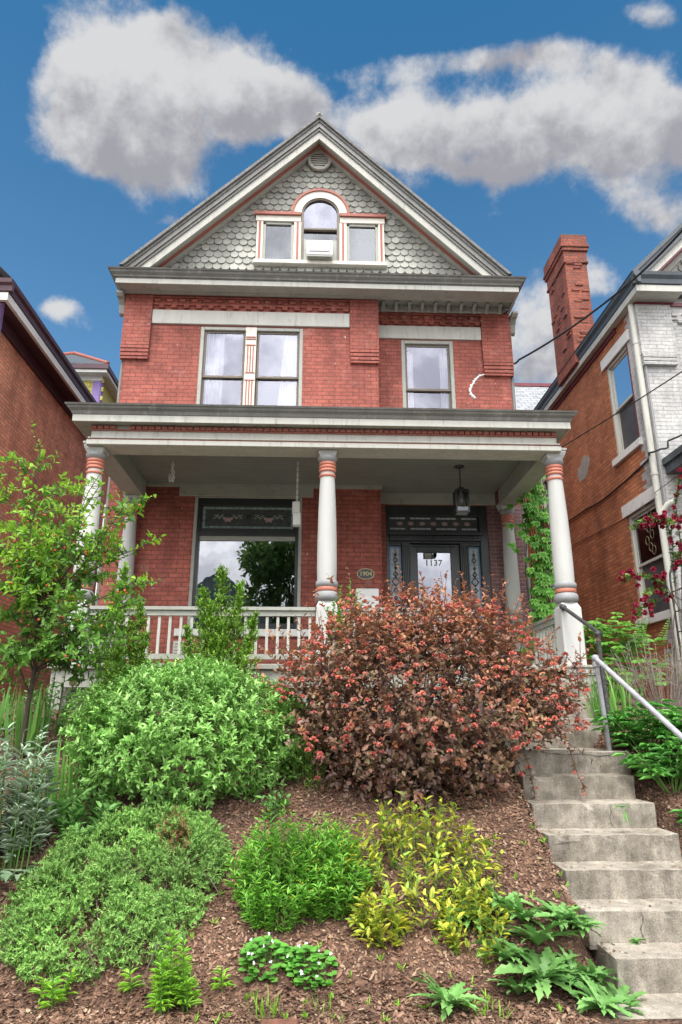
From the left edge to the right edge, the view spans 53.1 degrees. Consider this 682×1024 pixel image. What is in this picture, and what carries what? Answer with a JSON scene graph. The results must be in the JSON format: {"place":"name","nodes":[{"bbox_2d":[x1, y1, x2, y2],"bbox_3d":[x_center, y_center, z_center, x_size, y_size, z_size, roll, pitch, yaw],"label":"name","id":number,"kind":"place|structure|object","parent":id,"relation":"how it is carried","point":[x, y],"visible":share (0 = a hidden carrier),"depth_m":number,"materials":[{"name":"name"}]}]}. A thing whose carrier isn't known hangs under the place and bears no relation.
{"place":"outdoors","nodes":[
{"label":"outdoors","id":0,"kind":"place"},
{"bbox_2d":[0,698,681,1023],"bbox_3d":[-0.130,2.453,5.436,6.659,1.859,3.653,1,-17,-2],"label":"mulch","id":1,"kind":"object","parent":0,"point":[551,1019],"visible":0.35,"depth_m":4.18,"materials":[{"name":"brown wood"}]},
{"bbox_2d":[0,684,22,733],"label":"iris clump","id":2,"kind":"object","parent":1,"relation":"on","point":[3,704],"visible":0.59,"depth_m":6.63,"materials":[{"name":"green plant"}]},
{"bbox_2d":[1,684,53,754],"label":"iris clump","id":3,"kind":"object","parent":1,"relation":"on","point":[32,732],"visible":0.79,"depth_m":6.09,"materials":[{"name":"green plant"}]},
{"bbox_2d":[0,722,62,882],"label":"silver plant","id":4,"kind":"object","parent":1,"relation":"on","point":[20,828],"visible":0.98,"depth_m":4.81,"materials":[{"name":"green plant"}]},
{"bbox_2d":[5,609,77,744],"bbox_3d":[-2.831,1.540,6.519,0.672,1.468,0.169,1,-17,-2],"label":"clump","id":5,"kind":"object","parent":1,"relation":"on","point":[71,684],"visible":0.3,"depth_m":6.46,"materials":[{"name":"green plant"}]},
{"bbox_2d":[0,671,88,734],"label":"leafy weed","id":6,"kind":"object","parent":1,"relation":"on","point":[60,721],"visible":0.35,"depth_m":6.88,"materials":[{"name":"green plant"}]},
{"bbox_2d":[29,967,79,1010],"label":"lily clump","id":7,"kind":"object","parent":1,"relation":"on","point":[62,993],"visible":0.98,"depth_m":3.81,"materials":[{"name":"green plant"}]},
{"bbox_2d":[44,734,72,818],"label":"iris clump","id":8,"kind":"object","parent":1,"relation":"on","point":[62,779],"visible":0.57,"depth_m":5.29,"materials":[{"name":"green plant"}]},
{"bbox_2d":[0,266,118,700],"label":"russet house","id":9,"kind":"structure","parent":1,"relation":"on","point":[43,377],"depth_m":13.00,"materials":[{"name":"brick"}]},
{"bbox_2d":[0,421,165,759],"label":"cherry tree","id":10,"kind":"object","parent":1,"relation":"on","point":[46,574],"visible":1,"depth_m":6.12,"materials":[{"name":"green plant"}]},
{"bbox_2d":[46,778,122,845],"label":"leafy weed","id":11,"kind":"object","parent":1,"relation":"on","point":[76,814],"visible":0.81,"depth_m":5.08,"materials":[{"name":"green plant"}]},
{"bbox_2d":[76,715,104,788],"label":"iris clump","id":12,"kind":"object","parent":1,"relation":"on","point":[84,772],"visible":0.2,"depth_m":5.61,"materials":[{"name":"green plant"}]},
{"bbox_2d":[86,561,153,726],"bbox_3d":[-2.289,1.442,7.124,0.624,1.918,0.601,-15,-22,40],"label":"conifer","id":13,"kind":"object","parent":1,"relation":"on","point":[136,653],"visible":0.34,"depth_m":7.11,"materials":[{"name":"green plant"}]},
{"bbox_2d":[0,795,245,987],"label":"juniper mat","id":14,"kind":"object","parent":1,"relation":"on","point":[63,855],"visible":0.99,"depth_m":4.38,"materials":[{"name":"green plant"}]},
{"bbox_2d":[116,967,146,993],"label":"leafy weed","id":15,"kind":"object","parent":1,"relation":"on","point":[126,986],"visible":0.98,"depth_m":3.90,"materials":[{"name":"green plant"}]},
{"bbox_2d":[144,922,202,1015],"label":"lily clump","id":16,"kind":"object","parent":1,"relation":"on","point":[167,986],"visible":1,"depth_m":3.75,"materials":[{"name":"green plant"}]},
{"bbox_2d":[58,653,314,817],"bbox_3d":[-1.320,1.911,5.968,2.210,1.350,1.862,1,-17,-2],"label":"green shrub","id":17,"kind":"object","parent":1,"relation":"on","point":[141,694],"visible":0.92,"depth_m":5.46,"materials":[{"name":"green plant"}]},
{"bbox_2d":[179,565,262,723],"bbox_3d":[-1.284,1.442,7.329,0.915,1.841,0.653,1,-17,-2],"label":"conifer","id":18,"kind":"object","parent":1,"relation":"on","point":[215,635],"visible":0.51,"depth_m":7.34,"materials":[{"name":"green plant"}]},
{"bbox_2d":[209,966,235,991],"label":"lily clump","id":19,"kind":"object","parent":1,"relation":"on","point":[223,978],"visible":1,"depth_m":3.90,"materials":[{"name":"green plant"}]},
{"bbox_2d":[247,983,280,1019],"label":"grass tuft","id":20,"kind":"object","parent":1,"relation":"on","point":[262,1004],"visible":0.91,"depth_m":3.65,"materials":[{"name":"green plant"}]},
{"bbox_2d":[238,932,294,981],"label":"violet clump","id":21,"kind":"object","parent":1,"relation":"on","point":[250,950],"visible":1,"depth_m":4.05,"materials":[{"name":"green plant"}]},
{"bbox_2d":[255,779,290,822],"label":"leafy weed","id":22,"kind":"object","parent":1,"relation":"on","point":[271,805],"visible":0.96,"depth_m":5.32,"materials":[{"name":"green plant"}]},
{"bbox_2d":[222,799,328,933],"bbox_3d":[-0.430,2.340,4.533,0.726,0.786,0.604,1,-17,-2],"label":"coreopsis clump","id":23,"kind":"object","parent":1,"relation":"on","point":[268,869],"visible":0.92,"depth_m":4.43,"materials":[{"name":"green plant"}]},
{"bbox_2d":[260,1019,297,1023],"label":"edging brick","id":24,"kind":"object","parent":1,"relation":"on","point":[279,1021],"visible":1,"depth_m":3.55,"materials":[{"name":"brick"}]},
{"bbox_2d":[277,942,337,989],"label":"violet clump","id":25,"kind":"object","parent":1,"relation":"on","point":[299,951],"visible":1,"depth_m":4.01,"materials":[{"name":"green plant"}]},
{"bbox_2d":[312,996,330,1014],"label":"grass tuft","id":26,"kind":"object","parent":1,"relation":"on","point":[323,1003],"visible":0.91,"depth_m":3.71,"materials":[{"name":"green plant"}]},
{"bbox_2d":[47,112,599,713],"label":"brick house","id":27,"kind":"structure","parent":1,"relation":"on","point":[363,444],"depth_m":11.17,"materials":[{"name":"red brick"}]},
{"bbox_2d":[95,505,105,594],"bbox_3d":[-3.684,0.583,10.544,0.080,1.450,0.070,1,-17,-2],"label":"white downspout","id":28,"kind":"object","parent":27,"relation":"attached to","point":[100,547],"visible":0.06,"depth_m":10.52,"materials":[{"name":"plastic"}]},
{"bbox_2d":[168,460,174,481],"bbox_3d":[-2.401,-0.583,9.704,0.098,0.350,0.055,1,-17,-2],"label":"swing chain","id":29,"kind":"object","parent":27,"relation":"hanging from","point":[173,476],"visible":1,"depth_m":9.67,"materials":[{"name":"grey metal"}]},
{"bbox_2d":[203,334,224,404],"bbox_3d":[-2.140,-2.228,11.472,0.310,1.710,0.076,1,-17,-2],"label":"curtain","id":30,"kind":"object","parent":27,"relation":"hanging from","point":[215,350],"visible":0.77,"depth_m":11.54,"materials":[{"name":"white fabric"}]},
{"bbox_2d":[187,496,301,628],"bbox_3d":[-1.450,0.769,10.495,1.675,2.065,0.140,1,-17,-2],"label":"window","id":31,"kind":"structure","parent":27,"relation":"in","point":[224,519],"depth_m":10.64,"materials":[{"name":"grey paint"}]},
{"bbox_2d":[196,327,302,405],"bbox_3d":[-1.511,-2.249,11.394,1.830,1.845,0.180,1,-17,-2],"label":"window","id":32,"kind":"structure","parent":27,"relation":"in","point":[249,377],"depth_m":11.44,"materials":[{"name":"grey paint"}]},
{"bbox_2d":[265,238,290,258],"bbox_3d":[-1.109,-4.608,12.205,0.510,0.650,0.076,1,-17,-2],"label":"curtain","id":33,"kind":"object","parent":27,"relation":"hanging from","point":[277,247],"visible":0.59,"depth_m":12.24,"materials":[{"name":"fabric"}]},
{"bbox_2d":[278,335,296,405],"bbox_3d":[-0.906,-2.214,11.518,0.360,1.710,0.076,1,-17,-2],"label":"curtain","id":34,"kind":"object","parent":27,"relation":"hanging from","point":[287,393],"visible":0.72,"depth_m":11.57,"materials":[{"name":"white fabric"}]},
{"bbox_2d":[296,461,298,500],"bbox_3d":[-0.621,-0.431,9.734,0.030,0.636,0.030,-15,-23,40],"label":"swing chain","id":35,"kind":"object","parent":27,"relation":"hanging from","point":[297,481],"visible":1,"depth_m":9.73,"materials":[{"name":"grey metal"}]},
{"bbox_2d":[292,501,300,526],"bbox_3d":[-0.624,0.025,9.589,0.120,0.360,0.130,1,-17,-2],"label":"wooden block","id":36,"kind":"object","parent":35,"relation":"hanging from","point":[296,513],"depth_m":9.53,"materials":[{"name":"white paint"}]},
{"bbox_2d":[303,239,336,260],"bbox_3d":[-0.365,-4.609,11.967,0.584,0.468,0.274,1,-17,-2],"label":"air conditioner","id":37,"kind":"object","parent":27,"relation":"attached to","point":[320,250],"visible":0.91,"depth_m":11.84,"materials":[{"name":"white plastic"}]},
{"bbox_2d":[253,188,386,268],"bbox_3d":[-0.367,-5.070,12.157,2.350,1.615,0.120,1,-17,-2],"label":"palladian window","id":38,"kind":"structure","parent":27,"relation":"in","point":[346,220],"depth_m":12.13,"materials":[{"name":"beige paint"}]},
{"bbox_2d":[349,240,375,261],"bbox_3d":[0.380,-4.591,12.261,0.510,0.650,0.076,1,-17,-2],"label":"curtain","id":39,"kind":"object","parent":27,"relation":"hanging from","point":[359,249],"visible":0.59,"depth_m":12.30,"materials":[{"name":"fabric"}]},
{"bbox_2d":[357,568,373,579],"bbox_3d":[0.377,0.947,10.435,0.270,0.174,0.029,1,-17,-2],"label":"date plaque","id":40,"kind":"object","parent":27,"relation":"attached to","point":[365,574],"visible":1,"depth_m":10.42,"materials":[{"name":"black metal"}]},
{"bbox_2d":[355,588,378,606],"bbox_3d":[0.386,1.331,10.152,0.340,0.350,0.250,1,-17,-2],"label":"shipping box","id":41,"kind":"object","parent":27,"relation":"attached to","point":[369,593],"visible":0.48,"depth_m":10.06,"materials":[{"name":"white cardboard"}]},
{"bbox_2d":[407,351,413,407],"bbox_3d":[1.197,-2.065,11.972,0.160,1.690,0.076,1,-17,-2],"label":"curtain","id":42,"kind":"object","parent":27,"relation":"hanging from","point":[410,378],"visible":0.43,"depth_m":12.07,"materials":[{"name":"white fabric"}]},
{"bbox_2d":[401,340,455,408],"bbox_3d":[1.518,-2.127,11.847,1.020,1.875,0.180,1,-17,-2],"label":"window","id":43,"kind":"structure","parent":27,"relation":"in","point":[404,343],"depth_m":11.93,"materials":[{"name":"grey paint"}]},
{"bbox_2d":[410,544,461,662],"bbox_3d":[1.511,1.537,10.758,0.806,2.110,0.080,1,-17,-2],"label":"door","id":44,"kind":"structure","parent":27,"relation":"in","point":[428,559],"depth_m":10.96,"materials":[{"name":"black paint"}]},
{"bbox_2d":[439,352,448,407],"bbox_3d":[1.832,-2.058,11.996,0.150,1.690,0.076,1,-17,-2],"label":"curtain","id":45,"kind":"object","parent":27,"relation":"hanging from","point":[443,377],"visible":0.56,"depth_m":12.09,"materials":[{"name":"white fabric"}]},
{"bbox_2d":[453,465,469,515],"bbox_3d":[1.735,-0.324,9.902,0.198,0.729,0.198,1,-17,-2],"label":"porch lantern","id":46,"kind":"object","parent":27,"relation":"hanging from","point":[460,490],"visible":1,"depth_m":9.84,"materials":[{"name":"black paint"}]},
{"bbox_2d":[506,474,556,663],"bbox_3d":[2.820,0.883,10.050,0.771,3.224,0.371,1,-17,-2],"label":"creeper vine","id":47,"kind":"object","parent":27,"relation":"attached to","point":[541,606],"visible":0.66,"depth_m":10.08,"materials":[{"name":"green plant"}]},
{"bbox_2d":[559,604,613,732],"bbox_3d":[2.675,1.722,7.491,0.093,1.608,1.091,0,-17,0],"label":"iron handrail","id":48,"kind":"object","parent":27,"relation":"attached to","point":[597,633],"visible":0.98,"depth_m":7.04,"materials":[{"name":"grey metal"}]},
{"bbox_2d":[514,229,681,364],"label":"service cable","id":49,"kind":"object","parent":27,"relation":"attached to","point":[619,291],"visible":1,"depth_m":10.41,"materials":[{"name":"black rubber"}]},
{"bbox_2d":[561,371,681,447],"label":"thin cable","id":50,"kind":"object","parent":27,"relation":"attached to","point":[623,409],"visible":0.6,"depth_m":9.96,"materials":[{"name":"black rubber"}]},
{"bbox_2d":[286,811,375,924],"bbox_3d":[-0.075,2.388,4.618,0.628,0.682,0.619,1,-17,-2],"label":"coreopsis clump","id":51,"kind":"object","parent":1,"relation":"on","point":[330,890],"visible":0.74,"depth_m":4.51,"materials":[{"name":"green plant"}]},
{"bbox_2d":[324,579,364,669],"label":"pale leafy shrub","id":52,"kind":"object","parent":1,"relation":"on","point":[338,612],"visible":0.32,"depth_m":7.52,"materials":[{"name":"green plant"}]},
{"bbox_2d":[151,824,585,1023],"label":"seedling cover","id":53,"kind":"object","parent":1,"relation":"on","point":[379,958],"visible":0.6,"depth_m":3.93,"materials":[{"name":"green plant"}]},
{"bbox_2d":[344,887,417,949],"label":"golden shrub","id":54,"kind":"object","parent":1,"relation":"on","point":[359,919],"visible":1,"depth_m":4.28,"materials":[{"name":"yellow plant"}]},
{"bbox_2d":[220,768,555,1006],"bbox_3d":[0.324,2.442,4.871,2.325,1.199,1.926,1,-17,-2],"label":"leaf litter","id":55,"kind":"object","parent":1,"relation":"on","point":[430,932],"visible":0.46,"depth_m":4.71,"materials":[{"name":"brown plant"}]},
{"bbox_2d":[330,791,506,926],"bbox_3d":[0.537,2.386,4.737,1.189,0.814,0.946,-3,-17,9],"label":"golden shrub","id":56,"kind":"object","parent":1,"relation":"on","point":[474,876],"visible":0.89,"depth_m":4.69,"materials":[{"name":"yellow plant"}]},
{"bbox_2d":[235,566,603,814],"bbox_3d":[0.667,1.549,6.148,3.316,2.271,1.976,-3,-17,11],"label":"red leaved shrub","id":57,"kind":"object","parent":1,"relation":"on","point":[358,734],"visible":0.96,"depth_m":5.67,"materials":[{"name":"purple plant"}]},
{"bbox_2d":[407,971,488,1021],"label":"toothed weed","id":58,"kind":"object","parent":1,"relation":"on","point":[452,996],"visible":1,"depth_m":3.74,"materials":[{"name":"green plant"}]},
{"bbox_2d":[441,897,494,931],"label":"toothed weed","id":59,"kind":"object","parent":1,"relation":"on","point":[467,922],"visible":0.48,"depth_m":4.35,"materials":[{"name":"green plant"}]},
{"bbox_2d":[427,883,514,965],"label":"golden shrub","id":60,"kind":"object","parent":1,"relation":"on","point":[448,929],"visible":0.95,"depth_m":4.25,"materials":[{"name":"yellow plant"}]},
{"bbox_2d":[477,997,514,1018],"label":"grass tuft","id":61,"kind":"object","parent":1,"relation":"on","point":[499,1008],"visible":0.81,"depth_m":3.67,"materials":[{"name":"green plant"}]},
{"bbox_2d":[471,932,535,967],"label":"toothed weed","id":62,"kind":"object","parent":1,"relation":"on","point":[508,953],"visible":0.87,"depth_m":4.09,"materials":[{"name":"green plant"}]},
{"bbox_2d":[472,877,534,908],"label":"toothed weed","id":63,"kind":"object","parent":1,"relation":"on","point":[510,898],"visible":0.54,"depth_m":4.45,"materials":[{"name":"green plant"}]},
{"bbox_2d":[487,975,551,994],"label":"toothed weed","id":64,"kind":"object","parent":1,"relation":"on","point":[518,989],"visible":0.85,"depth_m":3.91,"materials":[{"name":"green plant"}]},
{"bbox_2d":[492,894,552,929],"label":"toothed weed","id":65,"kind":"object","parent":1,"relation":"on","point":[521,914],"visible":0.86,"depth_m":4.31,"materials":[{"name":"green plant"}]},
{"bbox_2d":[514,383,551,409],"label":"slate roof house","id":66,"kind":"structure","parent":1,"relation":"on","point":[528,396],"depth_m":23.11,"materials":[{"name":"brick"}]},
{"bbox_2d":[497,920,586,945],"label":"toothed weed","id":67,"kind":"object","parent":1,"relation":"on","point":[538,937],"visible":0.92,"depth_m":4.15,"materials":[{"name":"green plant"}]},
{"bbox_2d":[493,938,591,1002],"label":"toothed weed","id":68,"kind":"object","parent":1,"relation":"on","point":[544,964],"visible":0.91,"depth_m":3.97,"materials":[{"name":"green plant"}]},
{"bbox_2d":[531,897,592,931],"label":"toothed weed","id":69,"kind":"object","parent":1,"relation":"on","point":[555,915],"visible":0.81,"depth_m":4.27,"materials":[{"name":"green plant"}]},
{"bbox_2d":[548,946,608,996],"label":"toothed weed","id":70,"kind":"object","parent":1,"relation":"on","point":[571,963],"visible":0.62,"depth_m":3.97,"materials":[{"name":"green plant"}]},
{"bbox_2d":[475,678,681,993],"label":"concrete steps","id":71,"kind":"structure","parent":1,"relation":"on","point":[636,888],"depth_m":4.99,"materials":[{"name":"grey concrete"}]},
{"bbox_2d":[612,805,634,824],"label":"fern","id":72,"kind":"object","parent":71,"relation":"on","point":[621,806],"visible":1,"depth_m":5.07,"materials":[{"name":"green plant"}]},
{"bbox_2d":[591,654,681,750],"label":"pipe handrail","id":73,"kind":"object","parent":71,"relation":"on","point":[597,662],"visible":0.94,"depth_m":6.14,"materials":[{"name":"grey metal"}]},
{"bbox_2d":[629,937,645,944],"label":"step weed","id":74,"kind":"object","parent":71,"relation":"on","point":[636,941],"visible":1,"depth_m":4.30,"materials":[{"name":"green plant"}]},
{"bbox_2d":[553,906,607,937],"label":"toothed weed","id":75,"kind":"object","parent":1,"relation":"on","point":[587,922],"visible":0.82,"depth_m":4.19,"materials":[{"name":"green plant"}]},
{"bbox_2d":[570,958,623,990],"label":"toothed weed","id":76,"kind":"object","parent":1,"relation":"on","point":[590,967],"visible":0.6,"depth_m":3.97,"materials":[{"name":"green plant"}]},
{"bbox_2d":[570,974,632,1018],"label":"toothed weed","id":77,"kind":"object","parent":1,"relation":"on","point":[601,1002],"visible":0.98,"depth_m":3.72,"materials":[{"name":"green plant"}]},
{"bbox_2d":[524,223,681,698],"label":"orange house","id":78,"kind":"structure","parent":1,"relation":"on","point":[628,351],"depth_m":12.22,"materials":[{"name":"brick"}]},
{"bbox_2d":[540,478,548,507],"bbox_3d":[5.011,-0.854,16.530,0.129,1.700,0.900,1,-17,-2],"label":"window","id":79,"kind":"structure","parent":78,"relation":"in","point":[544,480],"depth_m":16.74,"materials":[{"name":"grey paint"}]},
{"bbox_2d":[543,234,593,386],"bbox_3d":[5.089,-4.450,15.131,0.630,3.160,1.230,1,-17,-2],"label":"brick chimney","id":80,"kind":"object","parent":78,"relation":"on","point":[565,278],"visible":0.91,"depth_m":14.86,"materials":[{"name":"red brick"}]},
{"bbox_2d":[539,434,681,551],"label":"cable","id":81,"kind":"object","parent":78,"relation":"attached to","point":[642,465],"depth_m":11.90,"materials":[{"name":"black rubber"}]},
{"bbox_2d":[607,344,639,454],"bbox_3d":[5.178,-2.005,12.425,0.129,1.860,0.930,1,-17,-2],"label":"window","id":82,"kind":"structure","parent":78,"relation":"in","point":[626,427],"depth_m":12.56,"materials":[{"name":"grey paint"}]},
{"bbox_2d":[572,472,681,545],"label":"thin wall cable","id":83,"kind":"object","parent":78,"relation":"attached to","point":[625,517],"visible":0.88,"depth_m":11.43,"materials":[{"name":"black rubber"}]},
{"bbox_2d":[629,501,669,617],"bbox_3d":[5.185,0.800,11.374,0.129,1.820,1.080,1,-17,-2],"label":"window","id":84,"kind":"structure","parent":78,"relation":"in","point":[657,562],"depth_m":11.57,"materials":[{"name":"grey paint"}]},
{"bbox_2d":[578,661,644,719],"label":"grass clump","id":85,"kind":"object","parent":1,"relation":"on","point":[612,701],"visible":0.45,"depth_m":7.17,"materials":[{"name":"green plant"}]},
{"bbox_2d":[576,978,647,1015],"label":"toothed weed","id":86,"kind":"object","parent":1,"relation":"on","point":[623,990],"visible":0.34,"depth_m":3.88,"materials":[{"name":"green plant"}]},
{"bbox_2d":[553,612,671,705],"bbox_3d":[3.510,1.836,8.407,1.578,1.060,1.220,1,-17,-2],"label":"shrub","id":87,"kind":"object","parent":1,"relation":"on","point":[608,632],"visible":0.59,"depth_m":8.40,"materials":[{"name":"green plant"}]},
{"bbox_2d":[589,697,681,752],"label":"peony","id":88,"kind":"object","parent":1,"relation":"on","point":[614,719],"visible":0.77,"depth_m":6.19,"materials":[{"name":"green plant"}]},
{"bbox_2d":[605,633,681,720],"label":"twiggy shrub","id":89,"kind":"object","parent":1,"relation":"on","point":[678,702],"visible":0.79,"depth_m":7.21,"materials":[{"name":"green plant"}]},
{"bbox_2d":[611,735,681,793],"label":"peony","id":90,"kind":"object","parent":1,"relation":"on","point":[663,768],"visible":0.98,"depth_m":5.68,"materials":[{"name":"green plant"}]},
{"bbox_2d":[647,715,681,750],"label":"peony","id":91,"kind":"object","parent":1,"relation":"on","point":[658,725],"visible":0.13,"depth_m":6.16,"materials":[{"name":"green plant"}]},
{"bbox_2d":[668,809,681,826],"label":"peony","id":92,"kind":"object","parent":1,"relation":"on","point":[678,815],"visible":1,"depth_m":5.31,"materials":[{"name":"green plant"}]},
{"bbox_2d":[669,557,681,658],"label":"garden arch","id":93,"kind":"structure","parent":1,"relation":"on","point":[676,622],"depth_m":8.49,"materials":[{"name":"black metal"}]},
{"bbox_2d":[617,467,681,651],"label":"climbing rose","id":94,"kind":"object","parent":93,"relation":"attached to","point":[663,520],"visible":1,"depth_m":8.12,"materials":[{"name":"plant"}]},
{"bbox_2d":[0,0,681,382],"label":"sky","id":95,"kind":"structure","parent":0,"point":[524,124],"materials":[{"name":"blue"}]},
{"bbox_2d":[611,993,681,1019],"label":"path","id":96,"kind":"structure","parent":0,"point":[663,1006],"depth_m":3.79,"materials":[{"name":"concrete"}]}
]}

